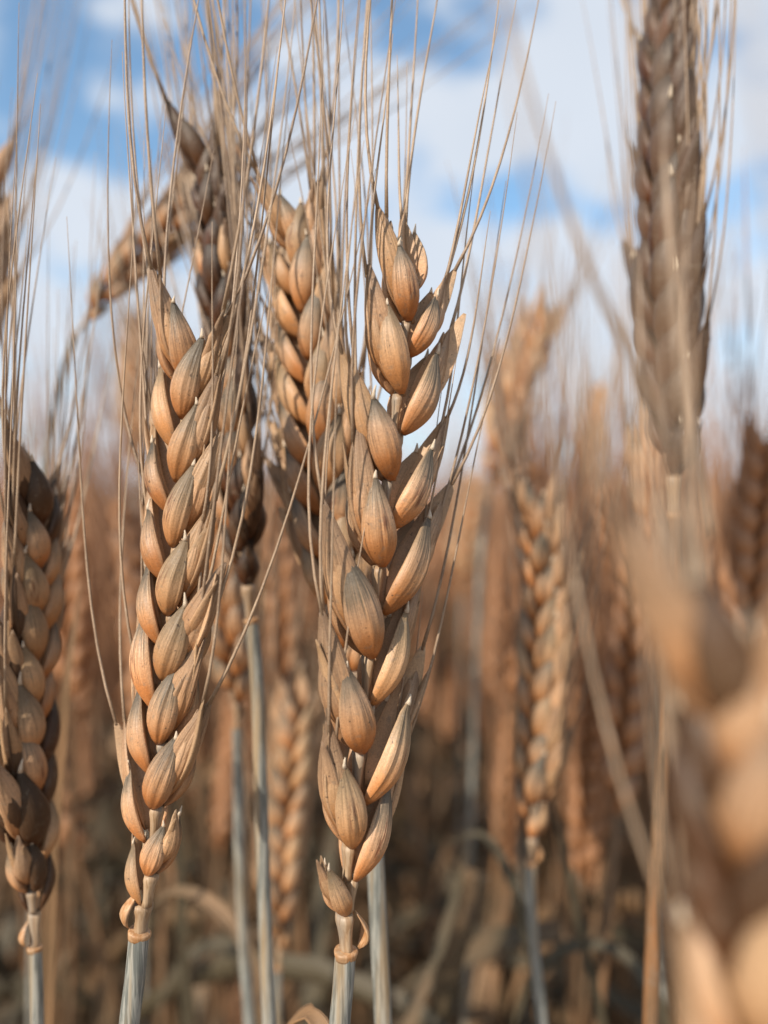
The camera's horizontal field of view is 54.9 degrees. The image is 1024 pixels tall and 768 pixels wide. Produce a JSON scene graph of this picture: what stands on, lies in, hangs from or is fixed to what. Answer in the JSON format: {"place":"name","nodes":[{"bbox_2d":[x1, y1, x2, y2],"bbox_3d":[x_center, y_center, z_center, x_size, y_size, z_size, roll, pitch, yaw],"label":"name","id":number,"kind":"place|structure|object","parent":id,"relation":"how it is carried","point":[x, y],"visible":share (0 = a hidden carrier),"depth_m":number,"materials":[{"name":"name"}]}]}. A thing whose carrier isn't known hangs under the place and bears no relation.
{"place":"outdoors","nodes":[
{"label":"outdoors","id":0,"kind":"place"},
{"bbox_2d":[0,584,648,1022],"bbox_3d":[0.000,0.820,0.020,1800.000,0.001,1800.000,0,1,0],"label":"ground","id":1,"kind":"structure","parent":0,"point":[472,972],"depth_m":1.56,"materials":[{"name":"soil"}]},
{"bbox_2d":[0,855,24,976],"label":"wheat plant","id":2,"kind":"object","parent":1,"relation":"on","point":[19,965],"visible":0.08,"depth_m":0.40,"materials":[{"name":"brown plant"}]},
{"bbox_2d":[0,342,85,1004],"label":"wheat plant","id":3,"kind":"object","parent":1,"relation":"on","point":[10,933],"visible":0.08,"depth_m":0.32,"materials":[{"name":"brown plant"}]},
{"bbox_2d":[0,444,111,1023],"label":"wheat plant","id":4,"kind":"object","parent":1,"relation":"on","point":[84,693],"visible":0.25,"depth_m":0.30,"materials":[{"name":"brown plant"}]},
{"bbox_2d":[0,14,119,1023],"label":"wheat plant","id":5,"kind":"object","parent":1,"relation":"on","point":[36,554],"visible":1,"depth_m":0.09,"materials":[{"name":"brown plant"}]},
{"bbox_2d":[0,491,120,1017],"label":"wheat plant","id":6,"kind":"object","parent":1,"relation":"on","point":[81,839],"visible":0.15,"depth_m":0.22,"materials":[{"name":"brown plant"}]},
{"bbox_2d":[0,0,130,340],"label":"wheat plant","id":7,"kind":"object","parent":1,"relation":"on","point":[11,142],"visible":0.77,"depth_m":0.13,"materials":[{"name":"plant"}]},
{"bbox_2d":[55,697,76,1023],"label":"wheat plant","id":8,"kind":"object","parent":1,"relation":"on","point":[59,980],"visible":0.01,"depth_m":0.28,"materials":[{"name":"brown plant"}]},
{"bbox_2d":[0,379,148,1023],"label":"wheat plant","id":9,"kind":"object","parent":1,"relation":"on","point":[16,1009],"visible":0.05,"depth_m":0.25,"materials":[{"name":"brown plant"}]},
{"bbox_2d":[0,422,159,1016],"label":"wheat plant","id":10,"kind":"object","parent":1,"relation":"on","point":[12,987],"visible":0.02,"depth_m":0.30,"materials":[{"name":"brown plant"}]},
{"bbox_2d":[0,422,167,1023],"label":"wheat plant","id":11,"kind":"object","parent":1,"relation":"on","point":[7,914],"visible":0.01,"depth_m":0.40,"materials":[{"name":"brown plant"}]},
{"bbox_2d":[78,652,100,850],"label":"wheat plant","id":12,"kind":"object","parent":1,"relation":"on","point":[83,746],"visible":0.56,"depth_m":0.39,"materials":[{"name":"brown plant"}]},
{"bbox_2d":[0,940,180,1017],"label":"wheat plant","id":13,"kind":"object","parent":1,"relation":"on","point":[81,954],"visible":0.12,"depth_m":0.38,"materials":[{"name":"brown plant"}]},
{"bbox_2d":[0,793,184,1021],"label":"wheat plant","id":14,"kind":"object","parent":1,"relation":"on","point":[113,863],"visible":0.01,"depth_m":0.36,"materials":[{"name":"brown plant"}]},
{"bbox_2d":[75,450,118,945],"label":"wheat plant","id":15,"kind":"object","parent":1,"relation":"on","point":[99,876],"visible":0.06,"depth_m":0.38,"materials":[{"name":"brown plant"}]},
{"bbox_2d":[0,606,197,1005],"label":"wheat plant","id":16,"kind":"object","parent":1,"relation":"on","point":[151,951],"visible":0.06,"depth_m":0.42,"materials":[{"name":"brown plant"}]},
{"bbox_2d":[80,585,124,987],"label":"wheat plant","id":17,"kind":"object","parent":1,"relation":"on","point":[85,828],"visible":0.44,"depth_m":0.42,"materials":[{"name":"brown plant"}]},
{"bbox_2d":[7,456,200,1012],"bbox_3d":[-0.200,0.391,0.319,0.155,0.843,0.315,0,1,6],"label":"wheat plant","id":18,"kind":"object","parent":1,"relation":"on","point":[97,896],"visible":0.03,"depth_m":0.36,"materials":[{"name":"brown plant"}]},
{"bbox_2d":[43,273,197,1023],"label":"wheat plant","id":19,"kind":"object","parent":1,"relation":"on","point":[132,557],"visible":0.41,"depth_m":0.17,"materials":[{"name":"brown plant"}]},
{"bbox_2d":[77,156,183,1023],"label":"wheat plant","id":20,"kind":"object","parent":1,"relation":"on","point":[120,355],"visible":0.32,"depth_m":0.26,"materials":[{"name":"plant"}]},
{"bbox_2d":[79,690,227,939],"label":"wheat plant","id":21,"kind":"object","parent":1,"relation":"on","point":[193,878],"visible":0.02,"depth_m":0.43,"materials":[{"name":"brown plant"}]},
{"bbox_2d":[133,277,196,1023],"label":"wheat plant","id":22,"kind":"object","parent":1,"relation":"on","point":[163,938],"depth_m":0.20,"materials":[{"name":"brown plant"}]},
{"bbox_2d":[135,301,215,1023],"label":"wheat plant","id":23,"kind":"object","parent":1,"relation":"on","point":[202,846],"visible":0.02,"depth_m":0.24,"materials":[{"name":"brown plant"}]},
{"bbox_2d":[85,59,283,1023],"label":"wheat plant","id":24,"kind":"object","parent":1,"relation":"on","point":[231,626],"visible":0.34,"depth_m":0.13,"materials":[{"name":"brown plant"}]},
{"bbox_2d":[11,281,357,1023],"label":"wheat plant","id":25,"kind":"object","parent":1,"relation":"on","point":[71,583],"visible":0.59,"depth_m":0.19,"materials":[{"name":"brown plant"}]},
{"bbox_2d":[67,417,311,1023],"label":"wheat plant","id":26,"kind":"object","parent":1,"relation":"on","point":[199,993],"visible":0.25,"depth_m":0.25,"materials":[{"name":"brown plant"}]},
{"bbox_2d":[58,486,325,1023],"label":"wheat plant","id":27,"kind":"object","parent":1,"relation":"on","point":[295,740],"visible":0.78,"depth_m":0.15,"materials":[{"name":"brown plant"}]},
{"bbox_2d":[57,698,329,1023],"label":"wheat plant","id":28,"kind":"object","parent":1,"relation":"on","point":[117,950],"depth_m":0.32,"materials":[{"name":"brown plant"}]},
{"bbox_2d":[76,562,311,1023],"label":"wheat plant","id":29,"kind":"object","parent":1,"relation":"on","point":[308,595],"visible":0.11,"depth_m":0.39,"materials":[{"name":"brown plant"}]},
{"bbox_2d":[123,0,275,1023],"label":"wheat plant","id":30,"kind":"object","parent":1,"relation":"on","point":[217,241],"visible":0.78,"depth_m":0.10,"materials":[{"name":"brown plant"}]},
{"bbox_2d":[114,456,303,977],"bbox_3d":[-0.011,0.389,0.287,0.122,0.848,0.262,-1,2,-32],"label":"wheat plant","id":31,"kind":"object","parent":1,"relation":"on","point":[194,867],"depth_m":0.34,"materials":[{"name":"brown plant"}]},
{"bbox_2d":[198,660,223,1023],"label":"wheat plant","id":32,"kind":"object","parent":1,"relation":"on","point":[205,752],"visible":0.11,"depth_m":0.30,"materials":[{"name":"brown plant"}]},
{"bbox_2d":[91,543,331,1023],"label":"wheat plant","id":33,"kind":"object","parent":1,"relation":"on","point":[327,997],"visible":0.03,"depth_m":0.33,"materials":[{"name":"brown plant"}]},
{"bbox_2d":[0,407,431,1006],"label":"wheat plant","id":34,"kind":"object","parent":1,"relation":"on","point":[96,795],"visible":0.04,"depth_m":0.33,"materials":[{"name":"brown plant"}]},
{"bbox_2d":[67,0,375,1023],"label":"wheat plant","id":35,"kind":"object","parent":1,"relation":"on","point":[159,734],"visible":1,"depth_m":0.08,"materials":[{"name":"plant"}]},
{"bbox_2d":[0,440,444,1023],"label":"wheat plant","id":36,"kind":"object","parent":1,"relation":"on","point":[300,968],"visible":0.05,"depth_m":0.18,"materials":[{"name":"brown plant"}]},
{"bbox_2d":[203,675,251,1023],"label":"wheat plant","id":37,"kind":"object","parent":1,"relation":"on","point":[222,813],"visible":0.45,"depth_m":0.26,"materials":[{"name":"brown plant"}]},
{"bbox_2d":[225,670,270,925],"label":"wheat plant","id":38,"kind":"object","parent":1,"relation":"on","point":[249,872],"visible":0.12,"depth_m":0.29,"materials":[{"name":"brown plant"}]},
{"bbox_2d":[195,319,306,1018],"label":"wheat plant","id":39,"kind":"object","parent":1,"relation":"on","point":[286,950],"visible":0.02,"depth_m":0.25,"materials":[{"name":"brown plant"}]},
{"bbox_2d":[206,849,297,1023],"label":"wheat plant","id":40,"kind":"object","parent":1,"relation":"on","point":[238,1015],"visible":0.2,"depth_m":0.25,"materials":[{"name":"brown plant"}]},
{"bbox_2d":[26,0,536,1023],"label":"wheat plant","id":41,"kind":"object","parent":1,"relation":"on","point":[122,248],"visible":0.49,"depth_m":0.13,"materials":[{"name":"plant"}]},
{"bbox_2d":[216,445,365,1012],"bbox_3d":[-0.133,0.374,0.457,0.222,0.870,0.241,1,2,35],"label":"wheat plant","id":42,"kind":"object","parent":1,"relation":"on","point":[308,859],"visible":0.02,"depth_m":0.48,"materials":[{"name":"brown plant"}]},
{"bbox_2d":[227,597,368,1023],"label":"wheat plant","id":43,"kind":"object","parent":1,"relation":"on","point":[356,1015],"visible":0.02,"depth_m":0.34,"materials":[{"name":"brown plant"}]},
{"bbox_2d":[257,492,349,1023],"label":"wheat plant","id":44,"kind":"object","parent":1,"relation":"on","point":[317,938],"visible":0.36,"depth_m":0.20,"materials":[{"name":"brown plant"}]},
{"bbox_2d":[153,0,467,1023],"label":"wheat plant","id":45,"kind":"object","parent":1,"relation":"on","point":[291,302],"visible":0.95,"depth_m":0.09,"materials":[{"name":"brown plant"}]},
{"bbox_2d":[186,671,458,1001],"bbox_3d":[-0.092,0.432,0.484,0.212,0.754,0.216,1,2,33],"label":"wheat plant","id":46,"kind":"object","parent":1,"relation":"on","point":[191,789],"visible":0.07,"depth_m":0.42,"materials":[{"name":"brown plant"}]},
{"bbox_2d":[305,627,359,1000],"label":"wheat plant","id":47,"kind":"object","parent":1,"relation":"on","point":[315,824],"visible":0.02,"depth_m":0.59,"materials":[{"name":"brown plant"}]},
{"bbox_2d":[207,691,458,995],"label":"wheat plant","id":48,"kind":"object","parent":1,"relation":"on","point":[396,842],"visible":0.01,"depth_m":0.47,"materials":[{"name":"brown plant"}]},
{"bbox_2d":[281,546,442,1008],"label":"wheat plant","id":49,"kind":"object","parent":1,"relation":"on","point":[426,715],"visible":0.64,"depth_m":0.38,"materials":[{"name":"brown plant"}]},
{"bbox_2d":[185,431,578,1016],"bbox_3d":[-0.064,0.373,0.411,0.315,0.874,0.132,1,2,33],"label":"wheat plant","id":50,"kind":"object","parent":1,"relation":"on","point":[391,910],"visible":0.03,"depth_m":0.42,"materials":[{"name":"brown plant"}]},
{"bbox_2d":[306,594,483,1023],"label":"wheat plant","id":51,"kind":"object","parent":1,"relation":"on","point":[397,867],"visible":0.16,"depth_m":0.44,"materials":[{"name":"brown plant"}]},
{"bbox_2d":[319,430,472,1023],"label":"wheat plant","id":52,"kind":"object","parent":1,"relation":"on","point":[405,778],"visible":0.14,"depth_m":0.51,"materials":[{"name":"brown plant"}]},
{"bbox_2d":[323,565,472,1012],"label":"wheat plant","id":53,"kind":"object","parent":1,"relation":"on","point":[405,946],"visible":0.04,"depth_m":0.36,"materials":[{"name":"brown plant"}]},
{"bbox_2d":[364,726,458,965],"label":"wheat plant","id":54,"kind":"object","parent":1,"relation":"on","point":[442,740],"visible":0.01,"depth_m":0.61,"materials":[{"name":"brown plant"}]},
{"bbox_2d":[287,0,555,1023],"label":"wheat plant","id":55,"kind":"object","parent":1,"relation":"on","point":[393,540],"visible":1,"depth_m":0.08,"materials":[{"name":"brown plant"}]},
{"bbox_2d":[379,480,466,971],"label":"wheat plant","id":56,"kind":"object","parent":1,"relation":"on","point":[406,857],"visible":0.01,"depth_m":0.42,"materials":[{"name":"brown plant"}]},
{"bbox_2d":[251,369,628,1018],"bbox_3d":[0.067,0.369,0.359,0.312,0.885,0.108,1,2,41],"label":"wheat plant","id":57,"kind":"object","parent":1,"relation":"on","point":[405,903],"visible":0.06,"depth_m":0.36,"materials":[{"name":"brown plant"}]},
{"bbox_2d":[416,435,472,952],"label":"wheat plant","id":58,"kind":"object","parent":1,"relation":"on","point":[446,577],"visible":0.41,"depth_m":0.49,"materials":[{"name":"brown plant"}]},
{"bbox_2d":[425,585,465,1006],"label":"wheat plant","id":59,"kind":"object","parent":1,"relation":"on","point":[448,692],"visible":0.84,"depth_m":0.45,"materials":[{"name":"brown plant"}]},
{"bbox_2d":[408,435,492,928],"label":"wheat plant","id":60,"kind":"object","parent":1,"relation":"on","point":[414,854],"visible":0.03,"depth_m":0.42,"materials":[{"name":"brown plant"}]},
{"bbox_2d":[390,437,512,838],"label":"wheat plant","id":61,"kind":"object","parent":1,"relation":"on","point":[395,827],"visible":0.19,"depth_m":0.56,"materials":[{"name":"brown plant"}]},
{"bbox_2d":[409,489,514,983],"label":"wheat plant","id":62,"kind":"object","parent":1,"relation":"on","point":[456,796],"visible":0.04,"depth_m":0.48,"materials":[{"name":"brown plant"}]},
{"bbox_2d":[439,552,493,928],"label":"wheat plant","id":63,"kind":"object","parent":1,"relation":"on","point":[469,656],"visible":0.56,"depth_m":0.38,"materials":[{"name":"brown plant"}]},
{"bbox_2d":[435,375,497,1023],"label":"wheat plant","id":64,"kind":"object","parent":1,"relation":"on","point":[468,548],"visible":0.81,"depth_m":0.32,"materials":[{"name":"plant"}]},
{"bbox_2d":[389,607,548,1023],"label":"wheat plant","id":65,"kind":"object","parent":1,"relation":"on","point":[433,854],"visible":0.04,"depth_m":0.35,"materials":[{"name":"brown plant"}]},
{"bbox_2d":[445,462,507,985],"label":"wheat plant","id":66,"kind":"object","parent":1,"relation":"on","point":[479,859],"visible":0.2,"depth_m":0.41,"materials":[{"name":"brown plant"}]},
{"bbox_2d":[421,424,554,981],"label":"wheat plant","id":67,"kind":"object","parent":1,"relation":"on","point":[449,848],"visible":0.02,"depth_m":0.32,"materials":[{"name":"brown plant"}]},
{"bbox_2d":[450,241,532,1023],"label":"wheat plant","id":68,"kind":"object","parent":1,"relation":"on","point":[523,895],"visible":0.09,"depth_m":0.28,"materials":[{"name":"plant"}]},
{"bbox_2d":[472,566,522,1023],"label":"wheat plant","id":69,"kind":"object","parent":1,"relation":"on","point":[510,815],"visible":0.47,"depth_m":0.26,"materials":[{"name":"brown plant"}]},
{"bbox_2d":[355,763,646,1023],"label":"wheat plant","id":70,"kind":"object","parent":1,"relation":"on","point":[417,913],"visible":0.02,"depth_m":0.31,"materials":[{"name":"brown plant"}]},
{"bbox_2d":[423,468,578,1021],"bbox_3d":[0.159,0.387,0.498,0.268,0.843,0.121,0,1,7],"label":"wheat plant","id":71,"kind":"object","parent":1,"relation":"on","point":[452,785],"visible":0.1,"depth_m":0.47,"materials":[{"name":"brown plant"}]},
{"bbox_2d":[365,948,642,1023],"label":"wheat plant","id":72,"kind":"object","parent":1,"relation":"on","point":[620,1000],"visible":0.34,"depth_m":0.26,"materials":[{"name":"brown plant"}]},
{"bbox_2d":[457,524,567,1023],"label":"wheat plant","id":73,"kind":"object","parent":1,"relation":"on","point":[555,1012],"visible":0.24,"depth_m":0.34,"materials":[{"name":"brown plant"}]},
{"bbox_2d":[328,399,705,1023],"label":"wheat plant","id":74,"kind":"object","parent":1,"relation":"on","point":[557,994],"visible":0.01,"depth_m":0.29,"materials":[{"name":"brown plant"}]},
{"bbox_2d":[458,174,582,1023],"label":"wheat plant","id":75,"kind":"object","parent":1,"relation":"on","point":[536,476],"visible":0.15,"depth_m":0.16,"materials":[{"name":"brown plant"}]},
{"bbox_2d":[397,885,645,988],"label":"wheat plant","id":76,"kind":"object","parent":1,"relation":"on","point":[544,900],"visible":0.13,"depth_m":0.34,"materials":[{"name":"brown plant"}]},
{"bbox_2d":[469,340,586,1023],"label":"wheat plant","id":77,"kind":"object","parent":1,"relation":"on","point":[481,996],"visible":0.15,"depth_m":0.25,"materials":[{"name":"brown plant"}]},
{"bbox_2d":[430,160,639,1023],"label":"wheat plant","id":78,"kind":"object","parent":1,"relation":"on","point":[547,621],"visible":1,"depth_m":0.13,"materials":[{"name":"brown plant"}]},
{"bbox_2d":[462,112,631,1023],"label":"wheat plant","id":79,"kind":"object","parent":1,"relation":"on","point":[544,315],"visible":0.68,"depth_m":0.21,"materials":[{"name":"plant"}]},
{"bbox_2d":[487,340,615,1023],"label":"wheat plant","id":80,"kind":"object","parent":1,"relation":"on","point":[504,921],"visible":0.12,"depth_m":0.21,"materials":[{"name":"brown plant"}]},
{"bbox_2d":[468,478,657,1023],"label":"wheat plant","id":81,"kind":"object","parent":1,"relation":"on","point":[589,806],"visible":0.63,"depth_m":0.20,"materials":[{"name":"brown plant"}]},
{"bbox_2d":[535,576,605,1023],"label":"wheat plant","id":82,"kind":"object","parent":1,"relation":"on","point":[566,796],"visible":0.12,"depth_m":0.27,"materials":[{"name":"brown plant"}]},
{"bbox_2d":[472,417,671,1023],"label":"wheat plant","id":83,"kind":"object","parent":1,"relation":"on","point":[627,899],"visible":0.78,"depth_m":0.30,"materials":[{"name":"brown plant"}]},
{"bbox_2d":[543,402,608,1008],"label":"wheat plant","id":84,"kind":"object","parent":1,"relation":"on","point":[553,892],"visible":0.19,"depth_m":0.24,"materials":[{"name":"brown plant"}]},
{"bbox_2d":[392,367,761,1023],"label":"wheat plant","id":85,"kind":"object","parent":1,"relation":"on","point":[495,939],"visible":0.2,"depth_m":0.20,"materials":[{"name":"brown plant"}]},
{"bbox_2d":[508,377,645,933],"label":"wheat plant","id":86,"kind":"object","parent":1,"relation":"on","point":[632,921],"visible":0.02,"depth_m":0.28,"materials":[{"name":"brown plant"}]},
{"bbox_2d":[433,441,727,870],"bbox_3d":[0.171,0.393,0.334,0.224,0.852,0.228,-8,1,-8],"label":"wheat plant","id":87,"kind":"object","parent":1,"relation":"on","point":[630,828],"visible":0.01,"depth_m":0.34,"materials":[{"name":"brown plant"}]},
{"bbox_2d":[456,428,721,1023],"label":"wheat plant","id":88,"kind":"object","parent":1,"relation":"on","point":[626,880],"visible":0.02,"depth_m":0.34,"materials":[{"name":"brown plant"}]},
{"bbox_2d":[548,256,647,895],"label":"wheat plant","id":89,"kind":"object","parent":1,"relation":"on","point":[638,796],"visible":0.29,"depth_m":0.21,"materials":[{"name":"brown plant"}]},
{"bbox_2d":[566,292,632,965],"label":"wheat plant","id":90,"kind":"object","parent":1,"relation":"on","point":[602,399],"visible":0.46,"depth_m":0.33,"materials":[{"name":"plant"}]},
{"bbox_2d":[567,777,641,1021],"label":"wheat plant","id":91,"kind":"object","parent":1,"relation":"on","point":[592,873],"visible":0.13,"depth_m":0.31,"materials":[{"name":"brown plant"}]},
{"bbox_2d":[580,544,633,1023],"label":"wheat plant","id":92,"kind":"object","parent":1,"relation":"on","point":[625,966],"visible":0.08,"depth_m":0.27,"materials":[{"name":"brown plant"}]},
{"bbox_2d":[498,331,729,1023],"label":"wheat plant","id":93,"kind":"object","parent":1,"relation":"on","point":[515,982],"visible":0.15,"depth_m":0.27,"materials":[{"name":"brown plant"}]},
{"bbox_2d":[578,432,666,853],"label":"wheat plant","id":94,"kind":"object","parent":1,"relation":"on","point":[649,769],"visible":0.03,"depth_m":0.24,"materials":[{"name":"brown plant"}]},
{"bbox_2d":[496,0,767,1023],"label":"wheat plant","id":95,"kind":"object","parent":1,"relation":"on","point":[710,660],"visible":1,"depth_m":0.04,"materials":[{"name":"plant"}]},
{"bbox_2d":[513,193,750,1023],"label":"wheat plant","id":96,"kind":"object","parent":1,"relation":"on","point":[565,948],"visible":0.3,"depth_m":0.19,"materials":[{"name":"brown plant"}]},
{"bbox_2d":[549,438,723,1023],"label":"wheat plant","id":97,"kind":"object","parent":1,"relation":"on","point":[591,1011],"visible":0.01,"depth_m":0.31,"materials":[{"name":"brown plant"}]},
{"bbox_2d":[582,334,717,1023],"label":"wheat plant","id":98,"kind":"object","parent":1,"relation":"on","point":[625,707],"visible":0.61,"depth_m":0.17,"materials":[{"name":"brown plant"}]},
{"bbox_2d":[579,348,729,1023],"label":"wheat plant","id":99,"kind":"object","parent":1,"relation":"on","point":[594,926],"visible":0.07,"depth_m":0.20,"materials":[{"name":"brown plant"}]},
{"bbox_2d":[582,0,736,1023],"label":"wheat plant","id":100,"kind":"object","parent":1,"relation":"on","point":[680,32],"visible":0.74,"depth_m":0.10,"materials":[{"name":"plant"}]},
{"bbox_2d":[706,144,767,642],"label":"wheat plant","id":101,"kind":"object","parent":1,"relation":"on","point":[742,582],"visible":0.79,"depth_m":0.16,"materials":[{"name":"brown plant"}]},
{"bbox_2d":[0,443,737,1023],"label":"wheat field","id":102,"kind":"structure","parent":0,"point":[306,657],"depth_m":1.18,"materials":[{"name":"plant"}]},
{"bbox_2d":[0,0,767,494],"label":"sky","id":103,"kind":"structure","parent":0,"point":[560,64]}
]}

